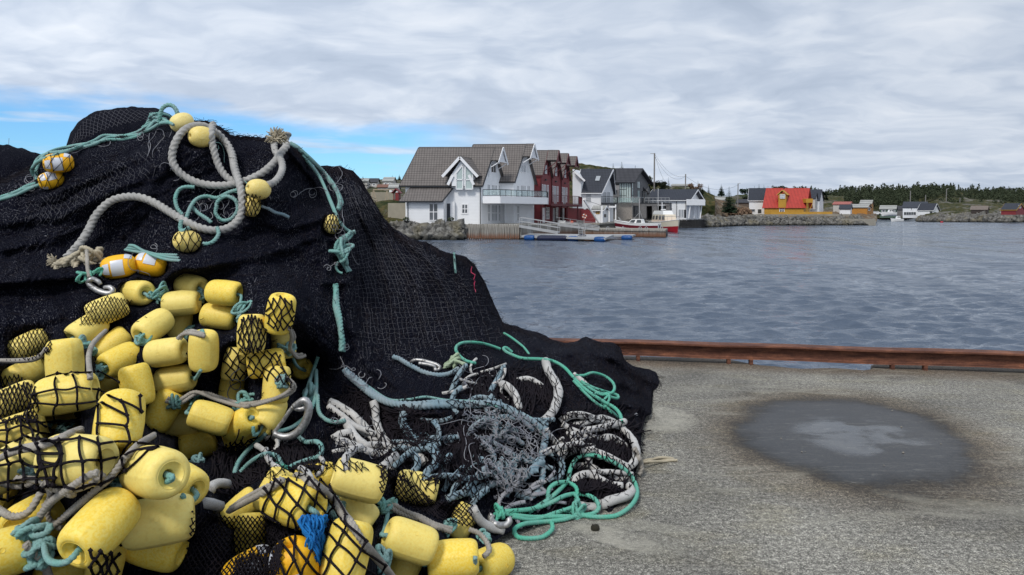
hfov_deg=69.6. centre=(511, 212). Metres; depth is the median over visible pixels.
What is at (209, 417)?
barrel float
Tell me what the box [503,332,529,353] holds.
rope
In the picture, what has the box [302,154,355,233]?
rope
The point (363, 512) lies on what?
barrel float
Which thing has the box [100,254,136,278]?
orange float
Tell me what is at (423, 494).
net webbing
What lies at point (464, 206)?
window
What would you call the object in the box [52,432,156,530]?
rope
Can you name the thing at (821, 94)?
sky
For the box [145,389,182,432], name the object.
barrel float
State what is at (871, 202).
house
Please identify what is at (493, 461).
net webbing
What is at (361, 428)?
rope snarl
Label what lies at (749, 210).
shrub
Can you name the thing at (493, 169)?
window
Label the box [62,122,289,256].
rope
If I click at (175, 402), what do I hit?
lashing
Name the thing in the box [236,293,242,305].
float tie
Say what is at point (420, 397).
rope
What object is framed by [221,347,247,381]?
barrel float
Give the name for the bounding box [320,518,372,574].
barrel float
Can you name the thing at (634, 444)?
braided line
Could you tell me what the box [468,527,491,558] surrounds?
rope
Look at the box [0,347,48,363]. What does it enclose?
rope
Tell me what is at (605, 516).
rope
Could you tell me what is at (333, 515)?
lashing
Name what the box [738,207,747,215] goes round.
shrub
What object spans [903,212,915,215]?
window
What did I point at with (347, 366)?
loose twine
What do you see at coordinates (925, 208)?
house
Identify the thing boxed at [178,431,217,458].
barrel float
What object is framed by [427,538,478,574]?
barrel float
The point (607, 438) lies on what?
braided line
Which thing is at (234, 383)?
loose twine
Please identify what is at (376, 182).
house
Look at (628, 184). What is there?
window
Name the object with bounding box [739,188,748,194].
evergreen tree
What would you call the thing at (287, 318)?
barrel float
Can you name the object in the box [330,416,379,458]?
loose twine
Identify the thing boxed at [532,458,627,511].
bunched net
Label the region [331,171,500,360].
net webbing
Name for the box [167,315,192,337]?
barrel float
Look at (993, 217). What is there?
rocks
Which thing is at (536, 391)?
bunched net
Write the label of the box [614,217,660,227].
motorboat
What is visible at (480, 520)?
braided line
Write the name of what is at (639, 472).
rope
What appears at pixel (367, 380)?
loose twine
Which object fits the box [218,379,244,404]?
barrel float
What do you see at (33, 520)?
lashing
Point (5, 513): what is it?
rope
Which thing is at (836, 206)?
house
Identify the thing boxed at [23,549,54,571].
lashing
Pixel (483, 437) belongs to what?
loose twine
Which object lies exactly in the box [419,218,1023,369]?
water
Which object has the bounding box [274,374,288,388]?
lashing
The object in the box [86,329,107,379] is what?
rope
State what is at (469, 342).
rope
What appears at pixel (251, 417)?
float tie
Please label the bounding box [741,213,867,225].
riprap
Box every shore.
[701,199,876,221]
[716,195,843,210]
[873,192,1023,219]
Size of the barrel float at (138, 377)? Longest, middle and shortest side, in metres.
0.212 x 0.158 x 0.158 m
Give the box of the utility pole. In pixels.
[650,153,654,190]
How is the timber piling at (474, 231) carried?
on the shore ground
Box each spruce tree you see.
[649,180,666,188]
[688,183,703,189]
[718,185,725,196]
[720,198,737,215]
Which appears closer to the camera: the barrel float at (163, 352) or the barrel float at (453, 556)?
the barrel float at (453, 556)
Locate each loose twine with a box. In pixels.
[24,174,40,190]
[128,243,156,275]
[137,115,171,156]
[183,188,235,226]
[216,142,246,192]
[227,368,248,400]
[290,188,316,197]
[299,166,342,194]
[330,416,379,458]
[331,202,358,264]
[334,343,355,377]
[352,369,386,390]
[439,375,546,482]
[459,355,497,387]
[469,443,544,503]
[541,426,604,438]
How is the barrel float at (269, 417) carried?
on the fishing net at (158, 184)
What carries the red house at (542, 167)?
on the shore ground
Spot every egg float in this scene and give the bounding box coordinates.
[169,112,193,131]
[172,230,200,252]
[188,126,214,146]
[245,179,270,199]
[245,196,260,216]
[323,214,339,233]
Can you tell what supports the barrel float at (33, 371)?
on the fishing net at (158, 184)
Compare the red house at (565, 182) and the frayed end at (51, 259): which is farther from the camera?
the red house at (565, 182)
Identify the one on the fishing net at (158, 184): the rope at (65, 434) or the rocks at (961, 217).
the rope at (65, 434)
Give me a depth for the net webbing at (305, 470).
3.33 m
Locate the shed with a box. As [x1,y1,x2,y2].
[591,205,609,222]
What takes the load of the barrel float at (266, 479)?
on the fishing net at (158, 184)
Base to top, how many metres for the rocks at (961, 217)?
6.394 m
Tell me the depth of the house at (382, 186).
180.29 m
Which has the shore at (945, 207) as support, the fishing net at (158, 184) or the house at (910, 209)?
the house at (910, 209)
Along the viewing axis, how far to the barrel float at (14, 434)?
3.05 m
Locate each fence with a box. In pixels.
[564,208,583,221]
[580,209,595,222]
[770,212,831,213]
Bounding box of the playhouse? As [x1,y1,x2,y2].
[391,188,401,200]
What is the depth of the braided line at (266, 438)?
4.14 m
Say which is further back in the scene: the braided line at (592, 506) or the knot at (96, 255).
the knot at (96, 255)
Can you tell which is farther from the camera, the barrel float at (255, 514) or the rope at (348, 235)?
the rope at (348, 235)
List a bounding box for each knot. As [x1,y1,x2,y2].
[52,250,81,268]
[75,270,92,283]
[78,245,105,264]
[92,267,103,275]
[141,112,170,127]
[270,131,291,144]
[302,381,315,399]
[328,238,354,265]
[443,352,460,368]
[493,502,504,520]
[571,499,586,519]
[601,392,611,414]
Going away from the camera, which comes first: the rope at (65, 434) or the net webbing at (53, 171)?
the rope at (65, 434)
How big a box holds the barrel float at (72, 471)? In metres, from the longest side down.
0.211 x 0.157 x 0.156 m
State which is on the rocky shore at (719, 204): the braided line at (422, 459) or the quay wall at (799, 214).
the quay wall at (799, 214)
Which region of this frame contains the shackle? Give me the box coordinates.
[488,512,512,528]
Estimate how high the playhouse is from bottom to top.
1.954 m
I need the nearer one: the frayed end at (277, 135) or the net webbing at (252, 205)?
the net webbing at (252, 205)
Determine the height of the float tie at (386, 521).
0.063 m
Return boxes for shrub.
[728,207,742,215]
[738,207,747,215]
[743,207,751,215]
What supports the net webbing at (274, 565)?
on the fishing net at (158, 184)
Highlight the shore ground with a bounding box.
[470,218,700,237]
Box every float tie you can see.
[41,541,81,566]
[122,471,175,487]
[134,332,141,344]
[142,292,151,298]
[180,486,199,501]
[184,397,195,414]
[190,369,202,380]
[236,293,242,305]
[248,415,254,420]
[251,424,263,436]
[291,357,306,371]
[307,504,328,515]
[379,511,389,537]
[473,556,482,572]
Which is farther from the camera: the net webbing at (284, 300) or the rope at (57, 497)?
the net webbing at (284, 300)
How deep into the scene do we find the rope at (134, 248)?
4.66 m
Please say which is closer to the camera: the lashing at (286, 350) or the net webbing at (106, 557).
the net webbing at (106, 557)
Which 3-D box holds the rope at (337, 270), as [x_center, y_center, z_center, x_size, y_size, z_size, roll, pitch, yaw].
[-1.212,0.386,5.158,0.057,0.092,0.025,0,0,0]
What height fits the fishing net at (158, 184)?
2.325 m
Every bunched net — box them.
[210,425,328,489]
[212,465,264,499]
[321,378,390,439]
[364,394,442,474]
[378,403,446,457]
[421,428,496,492]
[424,411,509,500]
[460,358,569,415]
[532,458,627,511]
[554,421,626,470]
[556,400,651,469]
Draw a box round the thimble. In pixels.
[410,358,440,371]
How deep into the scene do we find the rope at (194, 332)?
3.95 m
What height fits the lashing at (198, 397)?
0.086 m
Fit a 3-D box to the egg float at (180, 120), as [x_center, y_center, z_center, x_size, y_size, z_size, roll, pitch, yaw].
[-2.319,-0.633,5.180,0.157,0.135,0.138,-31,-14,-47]
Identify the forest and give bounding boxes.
[772,181,1023,207]
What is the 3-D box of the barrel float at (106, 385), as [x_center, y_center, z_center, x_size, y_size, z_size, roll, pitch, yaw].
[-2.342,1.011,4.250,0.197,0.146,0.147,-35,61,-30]
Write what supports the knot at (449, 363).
attached to the fishing net at (158, 184)
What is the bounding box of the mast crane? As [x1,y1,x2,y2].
[583,199,604,227]
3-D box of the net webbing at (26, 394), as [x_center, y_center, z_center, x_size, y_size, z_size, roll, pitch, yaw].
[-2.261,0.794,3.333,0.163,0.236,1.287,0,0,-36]
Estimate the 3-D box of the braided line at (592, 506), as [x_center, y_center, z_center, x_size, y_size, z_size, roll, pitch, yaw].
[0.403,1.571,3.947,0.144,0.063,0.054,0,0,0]
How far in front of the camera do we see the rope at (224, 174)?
5.13 m
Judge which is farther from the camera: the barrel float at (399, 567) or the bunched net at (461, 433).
the bunched net at (461, 433)
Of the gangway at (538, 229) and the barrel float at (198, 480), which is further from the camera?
the gangway at (538, 229)
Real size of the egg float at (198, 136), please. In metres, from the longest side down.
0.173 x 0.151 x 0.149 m
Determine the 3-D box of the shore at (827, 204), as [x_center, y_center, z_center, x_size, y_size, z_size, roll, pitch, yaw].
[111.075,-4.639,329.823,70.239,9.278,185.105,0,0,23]
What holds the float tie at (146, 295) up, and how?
attached to the barrel float at (133, 290)
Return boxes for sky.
[0,0,1023,196]
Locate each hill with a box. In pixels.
[367,179,405,222]
[570,163,714,214]
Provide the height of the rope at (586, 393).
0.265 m
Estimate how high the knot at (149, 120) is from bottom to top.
0.148 m
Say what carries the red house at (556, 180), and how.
on the shore ground
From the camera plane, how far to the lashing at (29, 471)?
2.67 m
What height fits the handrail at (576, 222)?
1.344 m
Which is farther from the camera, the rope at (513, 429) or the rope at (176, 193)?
the rope at (176, 193)
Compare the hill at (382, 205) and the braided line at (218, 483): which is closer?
the braided line at (218, 483)
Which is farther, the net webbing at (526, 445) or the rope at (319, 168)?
the rope at (319, 168)
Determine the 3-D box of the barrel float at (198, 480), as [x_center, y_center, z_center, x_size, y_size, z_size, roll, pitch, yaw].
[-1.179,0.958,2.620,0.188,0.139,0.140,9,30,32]
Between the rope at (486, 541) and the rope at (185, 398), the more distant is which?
the rope at (185, 398)
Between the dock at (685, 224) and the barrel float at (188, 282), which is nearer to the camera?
the barrel float at (188, 282)
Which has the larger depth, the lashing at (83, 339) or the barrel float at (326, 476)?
the lashing at (83, 339)
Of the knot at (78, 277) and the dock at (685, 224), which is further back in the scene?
the dock at (685, 224)
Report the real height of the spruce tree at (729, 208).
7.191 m
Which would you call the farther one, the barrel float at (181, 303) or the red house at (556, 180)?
the red house at (556, 180)
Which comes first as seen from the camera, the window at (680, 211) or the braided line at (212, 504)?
the braided line at (212, 504)
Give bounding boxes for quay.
[490,356,1023,574]
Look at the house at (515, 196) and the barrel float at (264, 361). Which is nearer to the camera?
the barrel float at (264, 361)
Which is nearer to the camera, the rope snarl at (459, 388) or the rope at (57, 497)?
the rope at (57, 497)
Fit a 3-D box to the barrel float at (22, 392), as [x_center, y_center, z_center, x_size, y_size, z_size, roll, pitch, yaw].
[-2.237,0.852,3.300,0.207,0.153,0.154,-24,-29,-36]
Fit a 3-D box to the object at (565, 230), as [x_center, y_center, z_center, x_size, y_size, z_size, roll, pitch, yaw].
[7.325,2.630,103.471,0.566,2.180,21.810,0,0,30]
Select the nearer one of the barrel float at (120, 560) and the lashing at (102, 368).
the barrel float at (120, 560)
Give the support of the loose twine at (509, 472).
on the fishing net at (158, 184)
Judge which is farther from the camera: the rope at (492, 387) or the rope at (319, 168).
the rope at (319, 168)
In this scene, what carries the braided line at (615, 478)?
on the fishing net at (158, 184)
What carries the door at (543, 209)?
in the red house at (542, 167)
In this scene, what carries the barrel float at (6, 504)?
on the fishing net at (158, 184)
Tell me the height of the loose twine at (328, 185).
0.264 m
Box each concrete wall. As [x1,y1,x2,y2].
[371,192,394,200]
[388,203,405,218]
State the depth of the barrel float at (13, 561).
2.21 m
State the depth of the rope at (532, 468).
4.03 m
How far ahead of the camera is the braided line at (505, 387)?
4.62 m
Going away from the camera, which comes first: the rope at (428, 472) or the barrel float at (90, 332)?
the rope at (428, 472)
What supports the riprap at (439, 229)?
on the shore ground
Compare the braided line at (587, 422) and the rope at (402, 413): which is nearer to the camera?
the rope at (402, 413)
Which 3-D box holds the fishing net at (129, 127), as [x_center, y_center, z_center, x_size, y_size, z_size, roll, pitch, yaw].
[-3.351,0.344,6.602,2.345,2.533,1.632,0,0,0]
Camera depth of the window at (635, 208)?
139.11 m
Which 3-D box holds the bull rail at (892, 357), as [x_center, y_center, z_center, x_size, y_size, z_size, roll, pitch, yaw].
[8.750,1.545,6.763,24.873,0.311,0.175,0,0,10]
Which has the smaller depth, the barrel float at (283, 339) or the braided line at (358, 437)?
the braided line at (358, 437)
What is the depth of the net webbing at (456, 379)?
4.66 m
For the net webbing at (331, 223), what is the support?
on the egg float at (329, 229)
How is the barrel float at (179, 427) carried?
on the fishing net at (158, 184)
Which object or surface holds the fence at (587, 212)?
on the shore ground
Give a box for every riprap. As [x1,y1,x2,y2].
[389,218,467,239]
[701,213,744,227]
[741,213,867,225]
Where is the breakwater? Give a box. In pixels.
[835,219,875,224]
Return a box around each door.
[447,204,449,220]
[542,208,544,222]
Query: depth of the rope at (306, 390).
4.63 m
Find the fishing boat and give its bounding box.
[648,209,679,232]
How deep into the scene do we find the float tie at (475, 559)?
2.91 m
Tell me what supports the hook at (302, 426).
on the fishing net at (158, 184)
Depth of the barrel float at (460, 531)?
3.45 m
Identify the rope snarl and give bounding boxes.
[0,472,106,530]
[254,438,353,477]
[340,416,400,471]
[391,433,453,470]
[392,385,554,497]
[442,357,508,399]
[494,470,566,528]
[540,418,633,476]
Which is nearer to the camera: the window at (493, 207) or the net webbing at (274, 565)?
the net webbing at (274, 565)
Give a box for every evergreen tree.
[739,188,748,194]
[823,191,828,199]
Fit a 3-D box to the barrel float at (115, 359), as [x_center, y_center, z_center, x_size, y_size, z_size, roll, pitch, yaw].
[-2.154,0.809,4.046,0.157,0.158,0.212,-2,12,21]
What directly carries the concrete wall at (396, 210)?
on the shore ground
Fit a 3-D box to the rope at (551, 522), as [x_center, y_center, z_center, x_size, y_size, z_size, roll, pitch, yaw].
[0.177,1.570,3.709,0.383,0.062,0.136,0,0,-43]
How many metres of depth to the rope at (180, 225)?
4.73 m
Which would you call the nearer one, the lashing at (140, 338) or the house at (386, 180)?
the lashing at (140, 338)
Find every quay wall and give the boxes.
[591,220,651,227]
[733,214,849,215]
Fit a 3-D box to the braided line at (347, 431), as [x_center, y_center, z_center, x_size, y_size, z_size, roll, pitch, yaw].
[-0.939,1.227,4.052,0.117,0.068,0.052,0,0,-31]
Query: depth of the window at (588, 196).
128.00 m
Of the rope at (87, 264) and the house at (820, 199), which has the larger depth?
the house at (820, 199)
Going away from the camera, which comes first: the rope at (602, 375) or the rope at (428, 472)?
the rope at (428, 472)
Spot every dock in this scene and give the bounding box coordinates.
[521,233,635,241]
[679,223,692,225]
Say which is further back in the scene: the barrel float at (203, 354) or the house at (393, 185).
the house at (393, 185)
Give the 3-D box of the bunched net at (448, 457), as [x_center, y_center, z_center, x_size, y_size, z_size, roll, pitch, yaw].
[-0.279,1.289,3.832,0.406,0.188,0.791,0,0,0]
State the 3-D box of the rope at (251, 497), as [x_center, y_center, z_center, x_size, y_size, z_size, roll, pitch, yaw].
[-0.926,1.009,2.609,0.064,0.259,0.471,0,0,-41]
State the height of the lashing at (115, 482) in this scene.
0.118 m
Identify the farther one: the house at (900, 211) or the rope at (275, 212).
the house at (900, 211)
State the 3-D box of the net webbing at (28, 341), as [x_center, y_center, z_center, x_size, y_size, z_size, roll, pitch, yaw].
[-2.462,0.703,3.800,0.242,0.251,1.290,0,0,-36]
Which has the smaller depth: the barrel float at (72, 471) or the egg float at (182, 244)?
the barrel float at (72, 471)
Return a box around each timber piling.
[465,224,527,238]
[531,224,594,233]
[676,219,704,227]
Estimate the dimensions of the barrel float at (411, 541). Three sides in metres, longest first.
0.204 x 0.151 x 0.151 m
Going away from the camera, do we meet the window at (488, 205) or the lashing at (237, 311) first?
the lashing at (237, 311)
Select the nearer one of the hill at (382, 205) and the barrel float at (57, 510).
the barrel float at (57, 510)
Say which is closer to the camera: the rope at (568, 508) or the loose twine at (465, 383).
the rope at (568, 508)
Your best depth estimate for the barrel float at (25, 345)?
4.24 m
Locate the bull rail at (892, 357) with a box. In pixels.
[550,338,1023,370]
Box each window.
[429,203,437,220]
[456,165,472,189]
[461,203,468,213]
[487,204,490,220]
[491,164,495,172]
[491,204,496,220]
[498,205,500,220]
[517,206,519,220]
[520,164,525,172]
[520,185,525,196]
[546,207,549,218]
[563,187,565,202]
[586,194,591,201]
[602,192,606,201]
[619,183,626,197]
[627,183,630,197]
[633,206,638,216]
[644,192,646,201]
[678,209,683,217]
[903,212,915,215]
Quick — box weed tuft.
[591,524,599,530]
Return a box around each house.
[361,178,370,188]
[369,178,380,186]
[376,184,388,188]
[381,177,397,183]
[388,183,400,191]
[399,147,508,223]
[472,143,547,222]
[531,150,561,222]
[551,153,570,221]
[561,156,578,220]
[573,169,617,221]
[613,168,652,220]
[671,184,688,187]
[715,197,726,200]
[735,199,748,206]
[748,188,765,213]
[762,187,812,213]
[809,189,823,211]
[811,192,817,208]
[832,202,852,212]
[839,204,852,213]
[852,204,871,213]
[859,200,873,213]
[879,205,897,217]
[897,206,902,215]
[902,202,927,217]
[916,203,940,215]
[970,206,989,213]
[1000,203,1023,214]
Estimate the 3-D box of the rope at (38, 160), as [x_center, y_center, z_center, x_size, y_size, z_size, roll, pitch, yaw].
[-2.999,-0.496,5.383,0.913,0.540,1.001,0,0,-26]
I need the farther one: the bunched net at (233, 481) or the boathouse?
the boathouse
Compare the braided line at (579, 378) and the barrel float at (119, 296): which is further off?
the braided line at (579, 378)
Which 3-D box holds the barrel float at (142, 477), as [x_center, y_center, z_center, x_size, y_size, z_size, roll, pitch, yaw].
[-1.125,0.816,2.320,0.212,0.158,0.158,-8,-12,37]
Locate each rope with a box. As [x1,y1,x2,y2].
[0,182,39,200]
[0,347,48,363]
[0,426,84,461]
[0,491,43,520]
[22,540,53,574]
[30,117,168,179]
[36,469,99,522]
[39,480,76,497]
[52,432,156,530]
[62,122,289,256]
[85,249,90,277]
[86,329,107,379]
[124,244,180,261]
[152,116,174,125]
[156,103,179,122]
[164,376,296,408]
[173,185,194,214]
[176,329,205,339]
[178,219,190,231]
[185,188,236,217]
[192,206,212,223]
[202,226,220,245]
[208,121,233,180]
[213,194,238,221]
[226,476,285,513]
[233,432,266,477]
[237,435,323,472]
[261,205,289,218]
[266,141,285,186]
[278,369,317,432]
[287,327,305,358]
[290,141,343,210]
[292,472,394,574]
[297,514,328,565]
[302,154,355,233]
[302,356,319,405]
[315,394,345,423]
[332,283,345,351]
[333,230,355,272]
[335,261,342,273]
[342,367,542,429]
[370,386,541,434]
[387,503,452,534]
[392,355,459,376]
[398,411,418,438]
[422,446,439,476]
[440,453,452,489]
[444,359,465,365]
[445,480,514,501]
[449,363,467,390]
[453,252,456,272]
[454,341,500,364]
[468,394,502,402]
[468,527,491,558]
[470,486,489,504]
[479,423,518,433]
[483,420,548,483]
[487,364,505,394]
[502,346,623,423]
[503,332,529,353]
[504,492,600,518]
[512,492,579,520]
[512,514,573,540]
[515,467,545,499]
[528,453,638,519]
[546,480,578,499]
[548,452,565,483]
[573,379,618,417]
[575,371,615,394]
[584,381,619,399]
[632,446,643,476]
[643,456,677,463]
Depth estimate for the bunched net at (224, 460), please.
3.80 m
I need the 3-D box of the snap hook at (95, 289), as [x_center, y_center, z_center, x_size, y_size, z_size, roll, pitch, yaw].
[-2.464,0.441,4.415,0.175,0.118,0.048,0,0,-6]
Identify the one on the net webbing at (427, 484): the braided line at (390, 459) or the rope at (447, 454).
the braided line at (390, 459)
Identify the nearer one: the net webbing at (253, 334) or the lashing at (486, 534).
the lashing at (486, 534)
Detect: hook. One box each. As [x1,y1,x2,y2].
[86,276,115,295]
[272,397,312,440]
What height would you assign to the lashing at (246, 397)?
0.153 m
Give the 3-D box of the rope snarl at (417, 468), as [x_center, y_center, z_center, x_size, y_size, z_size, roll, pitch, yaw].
[-0.459,1.237,3.812,0.211,0.100,0.613,0,0,8]
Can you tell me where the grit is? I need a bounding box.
[629,363,992,555]
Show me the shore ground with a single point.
(530, 224)
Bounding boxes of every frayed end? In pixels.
[46,254,56,268]
[264,126,288,143]
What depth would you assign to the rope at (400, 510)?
3.17 m
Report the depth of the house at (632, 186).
141.00 m
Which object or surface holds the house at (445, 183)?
on the shore ground
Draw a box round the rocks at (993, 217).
[974,211,1023,222]
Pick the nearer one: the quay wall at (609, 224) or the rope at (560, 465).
the rope at (560, 465)
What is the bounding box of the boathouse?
[650,189,704,220]
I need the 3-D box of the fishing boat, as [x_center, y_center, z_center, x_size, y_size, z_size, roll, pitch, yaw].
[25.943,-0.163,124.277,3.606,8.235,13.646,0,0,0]
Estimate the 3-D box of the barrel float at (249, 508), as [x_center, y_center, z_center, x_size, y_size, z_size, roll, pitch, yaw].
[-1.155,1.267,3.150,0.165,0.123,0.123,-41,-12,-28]
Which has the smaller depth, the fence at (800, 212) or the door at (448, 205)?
the door at (448, 205)
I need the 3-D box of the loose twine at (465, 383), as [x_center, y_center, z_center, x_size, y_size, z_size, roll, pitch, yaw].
[-0.240,1.074,5.011,0.306,0.118,0.732,0,0,-11]
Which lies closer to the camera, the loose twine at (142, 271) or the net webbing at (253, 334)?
the net webbing at (253, 334)
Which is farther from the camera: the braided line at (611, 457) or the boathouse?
the boathouse
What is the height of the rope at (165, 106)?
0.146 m
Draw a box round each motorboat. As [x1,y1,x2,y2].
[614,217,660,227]
[882,210,896,215]
[891,216,903,221]
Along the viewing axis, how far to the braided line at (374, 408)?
4.25 m
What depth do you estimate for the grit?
5.94 m
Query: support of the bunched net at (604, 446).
on the quay
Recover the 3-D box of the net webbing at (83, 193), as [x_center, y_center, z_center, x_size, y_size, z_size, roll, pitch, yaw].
[-2.910,-0.174,5.024,0.919,0.521,0.338,0,0,-15]
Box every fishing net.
[0,120,659,574]
[0,144,40,179]
[67,106,171,144]
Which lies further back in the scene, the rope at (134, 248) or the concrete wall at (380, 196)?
the concrete wall at (380, 196)
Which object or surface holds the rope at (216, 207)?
on the fishing net at (158, 184)
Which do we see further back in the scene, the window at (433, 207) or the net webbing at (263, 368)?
the window at (433, 207)
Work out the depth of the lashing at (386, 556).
2.77 m
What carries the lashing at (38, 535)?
attached to the rope at (27, 545)
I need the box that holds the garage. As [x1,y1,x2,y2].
[640,202,671,219]
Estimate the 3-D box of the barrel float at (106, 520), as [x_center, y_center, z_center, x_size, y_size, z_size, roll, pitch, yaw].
[-1.228,0.937,2.200,0.156,0.158,0.209,28,24,1]
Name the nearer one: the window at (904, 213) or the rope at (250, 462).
the rope at (250, 462)
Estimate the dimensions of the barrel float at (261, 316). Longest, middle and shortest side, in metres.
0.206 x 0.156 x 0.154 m
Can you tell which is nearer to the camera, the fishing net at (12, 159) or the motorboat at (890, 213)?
the fishing net at (12, 159)
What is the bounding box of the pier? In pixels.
[583,226,667,237]
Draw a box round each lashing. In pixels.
[10,516,39,536]
[14,522,56,557]
[17,467,34,475]
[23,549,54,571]
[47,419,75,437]
[78,334,97,355]
[95,363,108,380]
[105,476,121,488]
[134,333,152,345]
[148,281,168,301]
[166,393,181,409]
[183,325,194,339]
[187,390,204,401]
[189,452,204,462]
[197,290,205,302]
[230,300,251,319]
[232,390,254,410]
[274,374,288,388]
[277,341,296,356]
[327,496,346,520]
[375,543,392,574]
[377,497,397,514]
[443,518,457,537]
[476,528,491,543]
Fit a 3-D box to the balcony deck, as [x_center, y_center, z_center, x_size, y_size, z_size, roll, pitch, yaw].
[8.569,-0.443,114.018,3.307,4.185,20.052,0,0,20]
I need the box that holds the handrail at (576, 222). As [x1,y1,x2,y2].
[558,217,594,224]
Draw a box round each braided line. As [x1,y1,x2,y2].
[202,497,224,511]
[209,478,231,493]
[260,435,287,441]
[326,403,366,437]
[328,398,377,440]
[330,428,351,439]
[335,436,387,455]
[342,418,367,442]
[369,399,389,442]
[379,452,399,469]
[398,441,428,466]
[468,504,504,534]
[497,380,521,410]
[517,376,542,387]
[541,357,562,423]
[554,445,631,470]
[558,411,640,468]
[570,469,592,483]
[573,372,588,388]
[573,415,625,426]
[574,462,631,482]
[580,501,600,511]
[589,472,622,488]
[599,482,635,509]
[600,434,627,446]
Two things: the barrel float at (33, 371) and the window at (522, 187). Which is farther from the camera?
the window at (522, 187)
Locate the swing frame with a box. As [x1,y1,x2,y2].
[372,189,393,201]
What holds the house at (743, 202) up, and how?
on the rocky shore at (719, 204)
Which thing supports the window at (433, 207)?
in the house at (445, 183)
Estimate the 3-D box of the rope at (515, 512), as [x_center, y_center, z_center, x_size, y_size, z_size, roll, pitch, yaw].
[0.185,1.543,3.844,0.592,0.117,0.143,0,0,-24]
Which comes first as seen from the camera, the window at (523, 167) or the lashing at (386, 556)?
the lashing at (386, 556)
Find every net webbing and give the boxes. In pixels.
[0,374,39,423]
[0,415,63,501]
[3,323,52,360]
[13,153,154,223]
[25,370,160,490]
[33,153,75,191]
[72,109,156,143]
[79,295,132,324]
[87,547,121,574]
[169,227,202,255]
[182,510,286,574]
[222,347,293,387]
[233,554,272,574]
[237,314,266,353]
[243,194,260,218]
[256,430,368,482]
[260,476,387,574]
[264,295,296,330]
[324,212,341,235]
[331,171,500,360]
[364,403,478,502]
[379,464,474,527]
[445,359,608,425]
[452,408,532,498]
[462,407,545,458]
[485,454,531,492]
[541,407,636,489]
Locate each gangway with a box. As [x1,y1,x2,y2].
[519,217,559,233]
[558,221,599,230]
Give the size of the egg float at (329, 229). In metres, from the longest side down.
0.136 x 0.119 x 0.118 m
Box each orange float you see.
[37,172,63,189]
[43,153,73,172]
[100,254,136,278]
[135,253,166,276]
[221,544,271,574]
[269,535,319,574]
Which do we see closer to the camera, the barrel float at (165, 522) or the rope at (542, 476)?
the barrel float at (165, 522)
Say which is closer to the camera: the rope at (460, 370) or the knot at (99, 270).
the knot at (99, 270)
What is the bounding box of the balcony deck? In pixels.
[545,195,581,222]
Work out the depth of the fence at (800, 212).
191.45 m
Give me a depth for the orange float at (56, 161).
4.96 m
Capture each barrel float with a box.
[0,380,34,419]
[0,409,49,447]
[0,433,42,494]
[0,489,18,508]
[0,493,65,536]
[0,524,31,574]
[1,355,44,386]
[7,328,48,357]
[31,373,99,415]
[33,433,118,486]
[33,555,84,574]
[44,338,84,376]
[45,413,77,434]
[57,487,140,568]
[64,315,109,340]
[84,293,129,323]
[84,546,126,574]
[92,388,145,458]
[94,326,131,358]
[95,342,139,378]
[99,377,118,397]
[118,362,154,404]
[119,445,190,499]
[120,280,155,305]
[121,493,194,550]
[125,539,188,572]
[131,308,174,341]
[143,337,187,367]
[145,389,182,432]
[153,364,196,392]
[161,290,201,315]
[165,410,198,436]
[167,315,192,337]
[173,274,207,290]
[178,391,203,409]
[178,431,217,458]
[178,462,209,504]
[186,400,233,435]
[188,329,218,372]
[199,303,235,329]
[204,280,242,305]
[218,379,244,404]
[220,487,258,528]
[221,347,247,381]
[222,433,259,452]
[223,407,260,441]
[234,512,265,553]
[237,314,265,352]
[246,348,285,378]
[253,466,292,510]
[255,398,287,435]
[259,476,327,530]
[262,366,290,402]
[264,292,295,334]
[271,333,295,358]
[286,357,312,379]
[295,462,334,486]
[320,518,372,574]
[330,458,387,503]
[340,497,378,525]
[381,516,438,565]
[390,558,421,574]
[394,469,439,505]
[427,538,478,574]
[450,501,475,537]
[477,542,514,574]
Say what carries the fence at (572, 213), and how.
on the shore ground
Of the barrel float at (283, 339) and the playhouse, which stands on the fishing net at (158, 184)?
the barrel float at (283, 339)
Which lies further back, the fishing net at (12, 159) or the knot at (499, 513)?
the fishing net at (12, 159)
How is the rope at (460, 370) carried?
on the fishing net at (158, 184)
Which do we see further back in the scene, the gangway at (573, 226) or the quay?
the gangway at (573, 226)
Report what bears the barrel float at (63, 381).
on the fishing net at (158, 184)
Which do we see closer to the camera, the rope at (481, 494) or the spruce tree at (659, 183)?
the rope at (481, 494)
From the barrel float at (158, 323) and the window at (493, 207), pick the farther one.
the window at (493, 207)
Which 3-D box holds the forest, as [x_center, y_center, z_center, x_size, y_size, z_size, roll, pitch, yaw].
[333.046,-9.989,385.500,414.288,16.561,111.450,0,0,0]
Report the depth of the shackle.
3.54 m
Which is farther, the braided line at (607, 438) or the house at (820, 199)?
the house at (820, 199)
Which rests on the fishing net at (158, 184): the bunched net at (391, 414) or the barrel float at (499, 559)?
the bunched net at (391, 414)
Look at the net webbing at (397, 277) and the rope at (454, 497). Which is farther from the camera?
the net webbing at (397, 277)
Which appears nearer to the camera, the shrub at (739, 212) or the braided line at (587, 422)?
the braided line at (587, 422)
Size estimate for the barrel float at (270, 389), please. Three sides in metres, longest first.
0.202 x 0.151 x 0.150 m
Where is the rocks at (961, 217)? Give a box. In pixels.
[914,211,985,221]
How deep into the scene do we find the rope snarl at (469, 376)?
4.81 m
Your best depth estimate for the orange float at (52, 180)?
5.01 m
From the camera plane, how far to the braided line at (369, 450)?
3.91 m
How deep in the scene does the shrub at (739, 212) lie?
188.78 m

